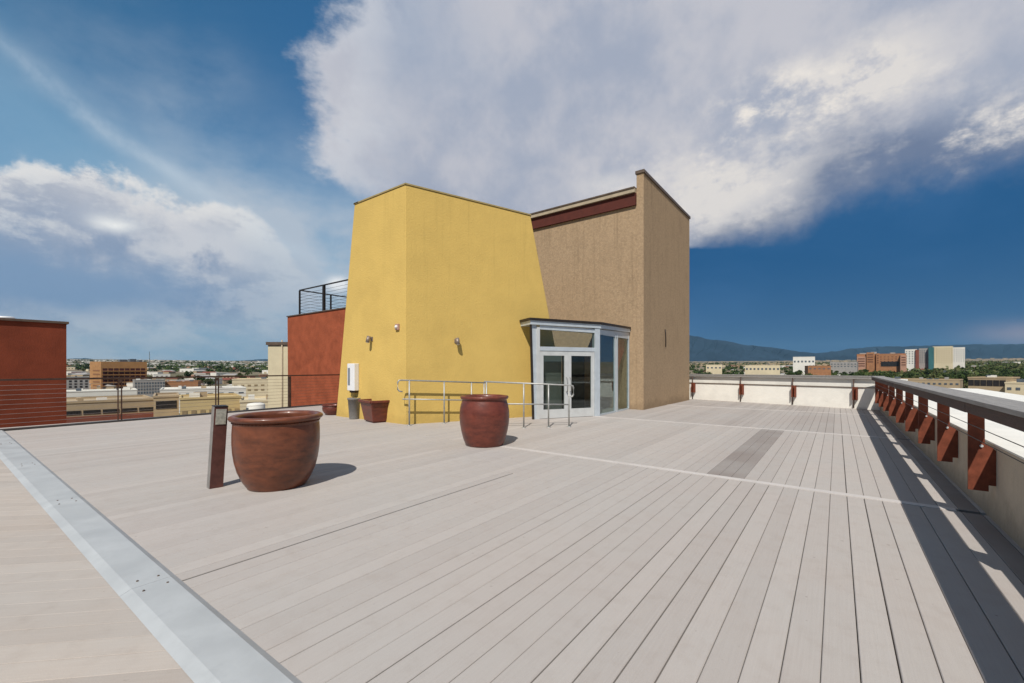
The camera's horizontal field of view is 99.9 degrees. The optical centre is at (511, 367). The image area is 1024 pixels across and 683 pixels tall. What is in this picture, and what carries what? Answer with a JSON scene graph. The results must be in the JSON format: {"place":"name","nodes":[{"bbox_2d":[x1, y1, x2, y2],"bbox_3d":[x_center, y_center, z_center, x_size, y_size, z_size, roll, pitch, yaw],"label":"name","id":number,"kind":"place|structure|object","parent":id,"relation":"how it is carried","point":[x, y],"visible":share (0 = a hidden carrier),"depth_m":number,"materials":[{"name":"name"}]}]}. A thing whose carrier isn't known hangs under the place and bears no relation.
{"place":"outdoors","nodes":[
{"label":"outdoors","id":0,"kind":"place"},
{"bbox_2d":[0,318,68,427],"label":"red block","id":1,"kind":"structure","parent":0,"point":[31,349],"depth_m":12.73,"materials":[{"name":"paint"}]},
{"bbox_2d":[74,358,267,360],"bbox_3d":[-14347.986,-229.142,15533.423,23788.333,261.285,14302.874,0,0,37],"label":"mountains","id":2,"kind":"structure","parent":0,"point":[241,360],"depth_m":13725.73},
{"bbox_2d":[246,402,264,409],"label":"water tank","id":3,"kind":"object","parent":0,"point":[254,405],"visible":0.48,"depth_m":110.39,"materials":[{"name":"white"}]},
{"bbox_2d":[0,0,1023,360],"label":"sky","id":4,"kind":"structure","parent":0,"point":[847,174],"materials":[{"name":"blue"}]},
{"bbox_2d":[66,359,1023,414],"bbox_3d":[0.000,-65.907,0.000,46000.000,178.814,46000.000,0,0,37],"label":"ground","id":5,"kind":"structure","parent":0,"point":[179,373],"depth_m":3146.16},
{"bbox_2d":[66,375,88,389],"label":"office","id":6,"kind":"structure","parent":5,"relation":"on","point":[75,384],"depth_m":381.28,"materials":[{"name":"white concrete"}]},
{"bbox_2d":[71,373,89,377],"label":"house","id":7,"kind":"structure","parent":5,"relation":"on","point":[82,374],"depth_m":712.01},
{"bbox_2d":[66,387,136,396],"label":"white warehouse","id":8,"kind":"structure","parent":5,"relation":"on","point":[101,392],"depth_m":252.37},
{"bbox_2d":[97,384,116,388],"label":"house","id":9,"kind":"structure","parent":5,"relation":"on","point":[111,386],"depth_m":424.68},
{"bbox_2d":[66,395,152,422],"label":"building","id":10,"kind":"structure","parent":5,"relation":"on","point":[143,404],"depth_m":132.57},
{"bbox_2d":[66,411,80,414],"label":"window","id":11,"kind":"structure","parent":10,"relation":"in","point":[67,412],"depth_m":126.35,"materials":[{"name":"black glass"}]},
{"bbox_2d":[83,410,99,414],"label":"window","id":12,"kind":"structure","parent":10,"relation":"in","point":[84,411],"depth_m":129.17,"materials":[{"name":"black glass"}]},
{"bbox_2d":[103,409,116,412],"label":"window","id":13,"kind":"structure","parent":10,"relation":"in","point":[104,410],"depth_m":132.16,"materials":[{"name":"black glass"}]},
{"bbox_2d":[122,408,136,411],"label":"window","id":14,"kind":"structure","parent":10,"relation":"in","point":[123,409],"depth_m":135.26,"materials":[{"name":"black glass"}]},
{"bbox_2d":[139,407,152,410],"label":"window","id":15,"kind":"structure","parent":10,"relation":"in","point":[142,408],"depth_m":138.16,"materials":[{"name":"black glass"}]},
{"bbox_2d":[90,359,146,388],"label":"office tower","id":16,"kind":"structure","parent":5,"relation":"on","point":[127,368],"depth_m":431.75,"materials":[{"name":"orange concrete"}]},
{"bbox_2d":[126,382,132,387],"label":"house","id":17,"kind":"structure","parent":5,"relation":"on","point":[129,384],"depth_m":435.83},
{"bbox_2d":[132,378,164,396],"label":"grid fronted block","id":18,"kind":"structure","parent":5,"relation":"on","point":[150,387],"depth_m":350.77,"materials":[{"name":"grey concrete"}]},
{"bbox_2d":[147,372,162,374],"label":"house","id":19,"kind":"structure","parent":5,"relation":"on","point":[150,373],"depth_m":899.73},
{"bbox_2d":[153,374,169,376],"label":"house","id":20,"kind":"structure","parent":5,"relation":"on","point":[161,375],"depth_m":808.19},
{"bbox_2d":[153,392,178,416],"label":"framed block","id":21,"kind":"structure","parent":5,"relation":"on","point":[163,401],"depth_m":128.16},
{"bbox_2d":[156,400,176,408],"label":"window","id":22,"kind":"structure","parent":21,"relation":"in","point":[159,404],"depth_m":127.93,"materials":[{"name":"black glass"}]},
{"bbox_2d":[66,359,267,372],"bbox_3d":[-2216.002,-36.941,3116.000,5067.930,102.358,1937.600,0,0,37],"label":"distant woods","id":23,"kind":"object","parent":5,"relation":"on","point":[227,369],"visible":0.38,"depth_m":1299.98,"materials":[{"name":"green plant"}]},
{"bbox_2d":[67,359,267,366],"bbox_3d":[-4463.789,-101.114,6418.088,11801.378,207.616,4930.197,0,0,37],"label":"trees","id":24,"kind":"object","parent":5,"relation":"on","point":[85,361],"visible":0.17,"depth_m":3145.53,"materials":[{"name":"green plant"}]},
{"bbox_2d":[162,371,173,373],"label":"house","id":25,"kind":"structure","parent":5,"relation":"on","point":[168,372],"depth_m":967.86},
{"bbox_2d":[165,378,178,380],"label":"house","id":26,"kind":"structure","parent":5,"relation":"on","point":[166,379],"depth_m":639.68,"materials":[{"name":"grey"}]},
{"bbox_2d":[165,380,200,386],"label":"brick hall","id":27,"kind":"structure","parent":5,"relation":"on","point":[193,383],"depth_m":370.73,"materials":[{"name":"orange brick"}]},
{"bbox_2d":[184,371,193,378],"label":"tree","id":28,"kind":"object","parent":5,"relation":"on","point":[186,373],"visible":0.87,"depth_m":691.34,"materials":[{"name":"green plant"}]},
{"bbox_2d":[180,369,200,371],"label":"house","id":29,"kind":"structure","parent":5,"relation":"on","point":[185,370],"depth_m":1082.70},
{"bbox_2d":[193,370,205,372],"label":"house","id":30,"kind":"structure","parent":5,"relation":"on","point":[197,371],"depth_m":1008.76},
{"bbox_2d":[160,386,245,412],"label":"pale hall","id":31,"kind":"structure","parent":5,"relation":"on","point":[227,389],"depth_m":235.56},
{"bbox_2d":[185,378,222,384],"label":"house","id":32,"kind":"structure","parent":5,"relation":"on","point":[220,380],"depth_m":566.60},
{"bbox_2d":[202,378,214,385],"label":"tree","id":33,"kind":"object","parent":5,"relation":"on","point":[209,381],"visible":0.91,"depth_m":467.70,"materials":[{"name":"green plant"}]},
{"bbox_2d":[179,391,241,414],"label":"yellow store","id":34,"kind":"structure","parent":5,"relation":"on","point":[196,401],"depth_m":120.12,"materials":[{"name":"yellow paint"}]},
{"bbox_2d":[210,373,229,375],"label":"house","id":35,"kind":"structure","parent":5,"relation":"on","point":[216,374],"depth_m":889.43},
{"bbox_2d":[222,378,233,383],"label":"house","id":36,"kind":"structure","parent":5,"relation":"on","point":[224,382],"depth_m":590.24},
{"bbox_2d":[222,374,237,377],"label":"house","id":37,"kind":"structure","parent":5,"relation":"on","point":[229,375],"depth_m":760.11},
{"bbox_2d":[232,377,267,395],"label":"long cream block","id":38,"kind":"structure","parent":5,"relation":"on","point":[261,383],"depth_m":294.52,"materials":[{"name":"beige paint"}]},
{"bbox_2d":[239,394,267,409],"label":"cream shop","id":39,"kind":"structure","parent":5,"relation":"on","point":[245,400],"depth_m":124.04},
{"bbox_2d":[266,340,287,407],"bbox_3d":[-16.096,10.773,32.450,2.054,25.454,5.100,0,0,0],"label":"cream shaft","id":40,"kind":"object","parent":5,"relation":"on","point":[277,358],"visible":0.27,"depth_m":30.00,"materials":[{"name":"paint"}]},
{"bbox_2d":[286,307,345,405],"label":"orange red block","id":41,"kind":"structure","parent":5,"relation":"on","point":[315,341],"depth_m":20.35,"materials":[{"name":"paint"}]},
{"bbox_2d":[299,279,347,313],"bbox_3d":[-6.072,-3.308,20.308,9.248,1.297,3.440,0,0,37],"label":"roof railing","id":42,"kind":"object","parent":41,"relation":"on","point":[324,294],"visible":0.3,"depth_m":20.71,"materials":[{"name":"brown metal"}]},
{"bbox_2d":[706,365,721,373],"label":"cream annex","id":43,"kind":"object","parent":5,"relation":"on","point":[714,369],"visible":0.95,"depth_m":699.61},
{"bbox_2d":[745,364,779,374],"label":"cream school","id":44,"kind":"object","parent":5,"relation":"on","point":[759,369],"visible":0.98,"depth_m":619.71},
{"bbox_2d":[689,361,873,383],"bbox_3d":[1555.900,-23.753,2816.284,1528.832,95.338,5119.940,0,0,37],"label":"distant woods","id":45,"kind":"object","parent":5,"relation":"on","point":[701,371],"visible":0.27,"depth_m":1361.51,"materials":[{"name":"green plant"}]},
{"bbox_2d":[793,357,814,374],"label":"white depot","id":46,"kind":"structure","parent":5,"relation":"on","point":[800,363],"depth_m":901.32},
{"bbox_2d":[805,365,830,374],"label":"orange warehouse","id":47,"kind":"structure","parent":5,"relation":"on","point":[818,370],"depth_m":641.93,"materials":[{"name":"brick"}]},
{"bbox_2d":[830,362,857,373],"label":"pale works","id":48,"kind":"structure","parent":5,"relation":"on","point":[841,367],"depth_m":897.34,"materials":[{"name":"grey concrete"}]},
{"bbox_2d":[689,358,1023,366],"bbox_3d":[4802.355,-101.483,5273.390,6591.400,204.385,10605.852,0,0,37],"label":"distant rooftops","id":49,"kind":"object","parent":5,"relation":"on","point":[816,361],"visible":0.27,"depth_m":3778.68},
{"bbox_2d":[857,352,906,371],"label":"brick office block","id":50,"kind":"structure","parent":5,"relation":"on","point":[876,361],"depth_m":899.06,"materials":[{"name":"orange brick"}]},
{"bbox_2d":[903,372,916,377],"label":"tree","id":51,"kind":"object","parent":5,"relation":"on","point":[910,375],"visible":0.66,"depth_m":573.91,"materials":[{"name":"green plant"}]},
{"bbox_2d":[905,349,916,370],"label":"white tower","id":52,"kind":"structure","parent":5,"relation":"on","point":[910,353],"depth_m":1000.55,"materials":[{"name":"white concrete"}]},
{"bbox_2d":[915,350,918,368],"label":"brown slab","id":53,"kind":"structure","parent":5,"relation":"on","point":[916,359],"depth_m":990.28,"materials":[{"name":"concrete"}]},
{"bbox_2d":[919,348,927,368],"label":"grey tower","id":54,"kind":"structure","parent":5,"relation":"on","point":[923,358],"depth_m":1001.14,"materials":[{"name":"grey concrete"}]},
{"bbox_2d":[895,377,962,387],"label":"building","id":55,"kind":"structure","parent":5,"relation":"on","point":[946,382],"depth_m":263.97,"materials":[{"name":"beige concrete"}]},
{"bbox_2d":[924,369,933,374],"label":"tree","id":56,"kind":"object","parent":5,"relation":"on","point":[927,371],"visible":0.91,"depth_m":748.41,"materials":[{"name":"green plant"}]},
{"bbox_2d":[928,347,933,369],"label":"teal glass strip","id":57,"kind":"object","parent":5,"relation":"on","point":[931,358],"visible":0.83,"depth_m":984.71,"materials":[{"name":"teal glass"}]},
{"bbox_2d":[858,360,1023,377],"bbox_3d":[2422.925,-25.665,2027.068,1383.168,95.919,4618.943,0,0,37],"label":"distant woods","id":58,"kind":"object","parent":5,"relation":"on","point":[991,366],"visible":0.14,"depth_m":946.11,"materials":[{"name":"green plant"}]},
{"bbox_2d":[933,346,952,368],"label":"cream tower","id":59,"kind":"structure","parent":5,"relation":"on","point":[943,356],"depth_m":980.14,"materials":[{"name":"beige concrete"}]},
{"bbox_2d":[953,347,964,368],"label":"pale tower wing","id":60,"kind":"structure","parent":5,"relation":"on","point":[958,355],"depth_m":1009.39,"materials":[{"name":"white concrete"}]},
{"bbox_2d":[952,374,969,385],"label":"tree","id":61,"kind":"object","parent":5,"relation":"on","point":[961,376],"visible":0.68,"depth_m":377.10,"materials":[{"name":"green plant"}]},
{"bbox_2d":[958,371,969,374],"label":"tree","id":62,"kind":"object","parent":5,"relation":"on","point":[965,372],"visible":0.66,"depth_m":640.71,"materials":[{"name":"green plant"}]},
{"bbox_2d":[967,375,1019,392],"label":"dark glazed shop","id":63,"kind":"structure","parent":5,"relation":"on","point":[992,382],"depth_m":189.10},
{"bbox_2d":[968,380,973,385],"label":"window","id":64,"kind":"structure","parent":63,"relation":"in","point":[970,382],"depth_m":193.23,"materials":[{"name":"black glass"}]},
{"bbox_2d":[974,380,979,385],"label":"window","id":65,"kind":"structure","parent":63,"relation":"in","point":[976,382],"depth_m":191.75,"materials":[{"name":"black glass"}]},
{"bbox_2d":[980,380,985,385],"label":"window","id":66,"kind":"structure","parent":63,"relation":"in","point":[982,382],"depth_m":190.19,"materials":[{"name":"black glass"}]},
{"bbox_2d":[987,380,992,385],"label":"window","id":67,"kind":"structure","parent":63,"relation":"in","point":[989,382],"depth_m":188.38,"materials":[{"name":"black glass"}]},
{"bbox_2d":[993,380,998,385],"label":"window","id":68,"kind":"structure","parent":63,"relation":"in","point":[995,382],"depth_m":186.87,"materials":[{"name":"black glass"}]},
{"bbox_2d":[1000,380,1005,385],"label":"window","id":69,"kind":"structure","parent":63,"relation":"in","point":[1002,383],"depth_m":185.24,"materials":[{"name":"black glass"}]},
{"bbox_2d":[998,368,1010,371],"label":"tree","id":70,"kind":"object","parent":5,"relation":"on","point":[1004,370],"visible":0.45,"depth_m":682.07,"materials":[{"name":"green plant"}]},
{"bbox_2d":[1004,379,1023,394],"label":"pale corner house","id":71,"kind":"structure","parent":5,"relation":"on","point":[1015,387],"depth_m":178.57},
{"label":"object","id":72,"kind":"object","parent":5,"relation":"on","visible":0},
{"bbox_2d":[779,414,901,682],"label":"deck base","id":73,"kind":"object","parent":72,"relation":"on","point":[853,585],"depth_m":2.87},
{"bbox_2d":[0,459,193,682],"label":"deck","id":74,"kind":"structure","parent":73,"relation":"on","point":[67,615],"depth_m":2.58,"materials":[{"name":"beige wood"}]},
{"bbox_2d":[0,430,301,682],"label":"cover plate","id":75,"kind":"object","parent":74,"relation":"on","point":[200,639],"visible":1,"depth_m":2.82,"materials":[{"name":"metal"}]},
{"bbox_2d":[0,403,336,430],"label":"roof edge","id":76,"kind":"object","parent":73,"relation":"attached to","point":[59,425],"visible":0.11,"depth_m":12.34,"materials":[{"name":"grey metal"}]},
{"bbox_2d":[0,374,339,423],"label":"cable railing","id":77,"kind":"object","parent":76,"relation":"on","point":[216,379],"visible":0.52,"depth_m":12.67,"materials":[{"name":"brown metal"}]},
{"bbox_2d":[0,399,1023,682],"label":"deck","id":78,"kind":"structure","parent":73,"relation":"on","point":[404,553],"depth_m":3.59,"materials":[{"name":"grey wood"}]},
{"bbox_2d":[207,405,228,488],"bbox_3d":[-3.708,0.992,5.417,0.130,1.042,0.150,4,0,42],"label":"bollard","id":79,"kind":"object","parent":78,"relation":"on","point":[217,448],"visible":1,"depth_m":5.37,"materials":[{"name":"brown metal"}]},
{"bbox_2d":[227,410,322,491],"bbox_3d":[-3.010,1.045,5.520,1.070,0.910,1.074,0,0,37],"label":"flower pot","id":80,"kind":"object","parent":78,"relation":"on","point":[274,451],"visible":1,"depth_m":5.14,"materials":[{"name":"ceramic"}]},
{"bbox_2d":[321,404,336,414],"bbox_3d":[-5.774,1.340,13.871,0.693,0.320,0.690,0,0,37],"label":"flower pot","id":81,"kind":"object","parent":78,"relation":"on","point":[329,409],"visible":0.59,"depth_m":13.59,"materials":[{"name":"red ceramic"}]},
{"bbox_2d":[347,397,360,418],"bbox_3d":[-4.651,1.190,12.697,0.410,0.620,0.410,0,0,37],"label":"litter bin","id":82,"kind":"object","parent":78,"relation":"on","point":[354,406],"visible":0.88,"depth_m":12.55,"materials":[{"name":"grey plastic"}]},
{"bbox_2d":[358,399,389,422],"bbox_3d":[-3.736,1.190,12.079,0.885,0.619,0.885,0,0,-41],"label":"square planter","id":83,"kind":"object","parent":78,"relation":"on","point":[374,411],"visible":0.71,"depth_m":11.75,"materials":[{"name":"red ceramic"}]},
{"bbox_2d":[397,379,485,425],"bbox_3d":[-1.851,0.897,11.664,2.515,1.205,0.120,0,0,-28],"label":"pipe railing","id":84,"kind":"object","parent":78,"relation":"on","point":[443,399],"visible":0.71,"depth_m":11.65,"materials":[{"name":"silver metal"}]},
{"bbox_2d":[336,183,554,423],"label":"yellow stair block","id":85,"kind":"structure","parent":78,"relation":"on","point":[434,274],"depth_m":12.19,"materials":[{"name":"paint"}]},
{"bbox_2d":[347,363,358,392],"bbox_3d":[-4.710,0.298,12.732,0.370,0.860,0.166,0,0,37],"label":"notice cabinet","id":86,"kind":"object","parent":85,"relation":"attached to","point":[353,378],"visible":1,"depth_m":12.65,"materials":[{"name":"white metal"}]},
{"bbox_2d":[348,368,349,384],"bbox_3d":[-4.826,0.253,12.720,0.100,0.510,0.007,0,0,37],"label":"window","id":87,"kind":"structure","parent":86,"relation":"in","point":[348,368],"depth_m":12.71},
{"bbox_2d":[366,336,372,342],"bbox_3d":[-4.068,-0.810,12.227,0.110,0.210,0.201,0,0,37],"label":"wall lamp","id":88,"kind":"object","parent":85,"relation":"attached to","point":[369,339],"visible":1,"depth_m":12.18,"materials":[{"name":"metal"}]},
{"bbox_2d":[395,324,399,329],"bbox_3d":[-3.108,-1.106,11.562,0.150,0.160,0.105,0,0,37],"label":"alarm horn","id":89,"kind":"object","parent":85,"relation":"attached to","point":[397,326],"visible":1,"depth_m":11.54,"materials":[{"name":"white plastic"}]},
{"bbox_2d":[454,338,459,344],"bbox_3d":[-1.526,-0.739,11.994,0.110,0.210,0.201,0,0,-28],"label":"wall lamp","id":90,"kind":"object","parent":85,"relation":"attached to","point":[457,341],"visible":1,"depth_m":11.93,"materials":[{"name":"metal"}]},
{"bbox_2d":[459,394,508,447],"bbox_3d":[-0.539,1.019,8.420,0.978,0.962,0.976,0,0,37],"label":"flower pot","id":91,"kind":"object","parent":78,"relation":"on","point":[484,420],"visible":1,"depth_m":8.03,"materials":[{"name":"red ceramic"}]},
{"bbox_2d":[484,381,573,427],"bbox_3d":[0.450,0.908,10.802,2.318,1.184,0.120,0,0,-10],"label":"pipe railing","id":92,"kind":"object","parent":78,"relation":"on","point":[548,404],"visible":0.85,"depth_m":10.82,"materials":[{"name":"grey metal"}]},
{"bbox_2d":[520,318,630,419],"bbox_3d":[2.225,0.005,14.217,5.016,2.991,2.049,0,0,-43],"label":"glass entrance","id":93,"kind":"object","parent":78,"relation":"on","point":[557,365],"visible":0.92,"depth_m":13.20,"materials":[{"name":"white metal"}]},
{"bbox_2d":[540,351,567,418],"bbox_3d":[1.262,0.491,12.777,0.942,1.994,0.133,0,0,-23],"label":"door","id":94,"kind":"structure","parent":93,"relation":"in","point":[553,413],"depth_m":12.81,"materials":[{"name":"metal"}]},
{"bbox_2d":[539,325,594,332],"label":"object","id":95,"kind":"structure","parent":93,"relation":"in","point":[542,327],"depth_m":12.96,"materials":[{"name":"paint"}]},
{"bbox_2d":[562,351,584,408],"bbox_3d":[1.948,0.440,13.648,0.800,2.080,0.050,0,0,-23],"label":"inner door","id":96,"kind":"structure","parent":93,"relation":"in","point":[577,362],"depth_m":13.68,"materials":[{"name":"glass"}]},
{"bbox_2d":[568,351,593,416],"bbox_3d":[2.133,0.491,13.149,0.942,1.994,0.133,0,0,-23],"label":"door","id":97,"kind":"structure","parent":93,"relation":"in","point":[574,412],"depth_m":13.21,"materials":[{"name":"metal"}]},
{"bbox_2d":[600,411,614,415],"bbox_3d":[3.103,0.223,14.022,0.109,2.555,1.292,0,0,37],"label":"sill","id":98,"kind":"structure","parent":93,"relation":"in","point":[601,414],"depth_m":13.99,"materials":[{"name":"grey metal"}]},
{"bbox_2d":[500,446,956,510],"bbox_3d":[2.246,1.502,6.388,6.120,0.016,0.110,0,0,37],"label":"cover strip","id":99,"kind":"object","parent":78,"relation":"on","point":[845,494],"visible":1,"depth_m":5.61,"materials":[{"name":"grey metal"}]},
{"bbox_2d":[594,416,895,438],"bbox_3d":[5.242,1.502,11.331,7.300,0.016,0.110,0,0,37],"label":"cover strip","id":100,"kind":"object","parent":78,"relation":"on","point":[754,428],"visible":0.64,"depth_m":10.62,"materials":[{"name":"grey metal"}]},
{"bbox_2d":[679,405,876,415],"bbox_3d":[8.738,1.502,15.708,7.000,0.016,0.110,0,0,37],"label":"cover strip","id":101,"kind":"object","parent":78,"relation":"on","point":[778,410],"visible":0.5,"depth_m":15.12,"materials":[{"name":"white metal"}]},
{"bbox_2d":[689,374,884,407],"bbox_3d":[10.504,0.883,18.515,0.335,1.194,8.456,0,0,-39],"label":"end rail","id":102,"kind":"object","parent":78,"relation":"on","point":[793,391],"visible":0.94,"depth_m":17.36,"materials":[{"name":"brown metal"}]},
{"bbox_2d":[689,376,907,409],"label":"parapet wall","id":103,"kind":"structure","parent":78,"relation":"on","point":[823,392],"depth_m":17.55,"materials":[{"name":"white paint"}]},
{"bbox_2d":[880,388,1023,549],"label":"parapet wall","id":104,"kind":"structure","parent":72,"relation":"on","point":[1000,504],"depth_m":4.42,"materials":[{"name":"beige paint"}]},
{"bbox_2d":[871,376,1023,491],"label":"timber rail","id":105,"kind":"object","parent":104,"relation":"attached to","point":[979,409],"visible":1,"depth_m":5.02,"materials":[{"name":"red paint"}]},
{"bbox_2d":[530,169,690,409],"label":"tan stair tower","id":106,"kind":"structure","parent":0,"point":[619,257],"depth_m":16.60,"materials":[{"name":"paint"}]},
{"bbox_2d":[689,335,1023,360],"bbox_3d":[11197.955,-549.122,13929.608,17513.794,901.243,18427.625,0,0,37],"label":"mountains","id":107,"kind":"structure","parent":0,"point":[702,349],"depth_m":12190.46,"materials":[{"name":"blue"}]}
]}

